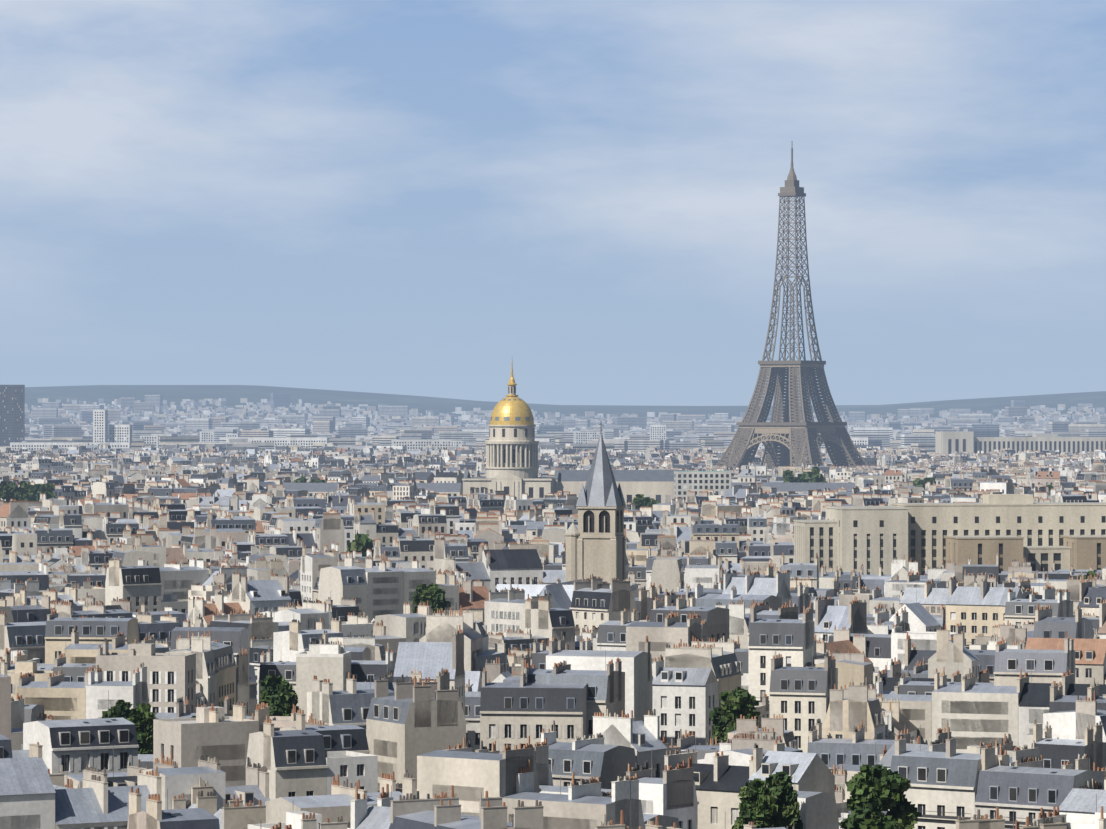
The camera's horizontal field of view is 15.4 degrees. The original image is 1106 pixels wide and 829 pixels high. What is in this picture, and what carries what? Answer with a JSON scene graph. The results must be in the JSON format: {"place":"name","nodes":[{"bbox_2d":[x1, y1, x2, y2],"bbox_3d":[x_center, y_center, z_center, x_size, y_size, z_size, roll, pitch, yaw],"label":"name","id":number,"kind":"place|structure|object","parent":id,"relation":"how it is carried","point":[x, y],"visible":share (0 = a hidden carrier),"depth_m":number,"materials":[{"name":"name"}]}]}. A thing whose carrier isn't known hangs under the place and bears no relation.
{"place":"outdoors","nodes":[
{"label":"outdoors","id":0,"kind":"place"},
{"bbox_2d":[0,0,1105,405],"label":"sky","id":1,"kind":"structure","parent":0,"point":[428,198],"materials":[{"name":"blue"}]},
{"bbox_2d":[25,385,1105,423],"bbox_3d":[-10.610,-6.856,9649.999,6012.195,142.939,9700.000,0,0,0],"label":"hills","id":2,"kind":"structure","parent":0,"point":[231,394],"depth_m":10591.50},
{"label":"ground","id":3,"kind":"structure","parent":0,"visible":0},
{"bbox_2d":[0,467,1096,828],"bbox_3d":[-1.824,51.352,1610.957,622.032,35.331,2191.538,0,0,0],"label":"trees","id":4,"kind":"object","parent":3,"relation":"on","point":[770,801],"visible":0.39,"depth_m":677.32,"materials":[{"name":"green plant"}]},
{"bbox_2d":[0,393,1105,828],"bbox_3d":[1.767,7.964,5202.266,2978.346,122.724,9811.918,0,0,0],"label":"city buildings","id":5,"kind":"structure","parent":3,"relation":"on","point":[180,577],"depth_m":805.45,"materials":[{"name":"stone"}]},
{"bbox_2d":[0,148,1105,609],"bbox_3d":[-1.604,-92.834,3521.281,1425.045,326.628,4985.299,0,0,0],"label":"landmark buildings","id":6,"kind":"structure","parent":3,"relation":"on","point":[1006,528],"depth_m":2534.33,"materials":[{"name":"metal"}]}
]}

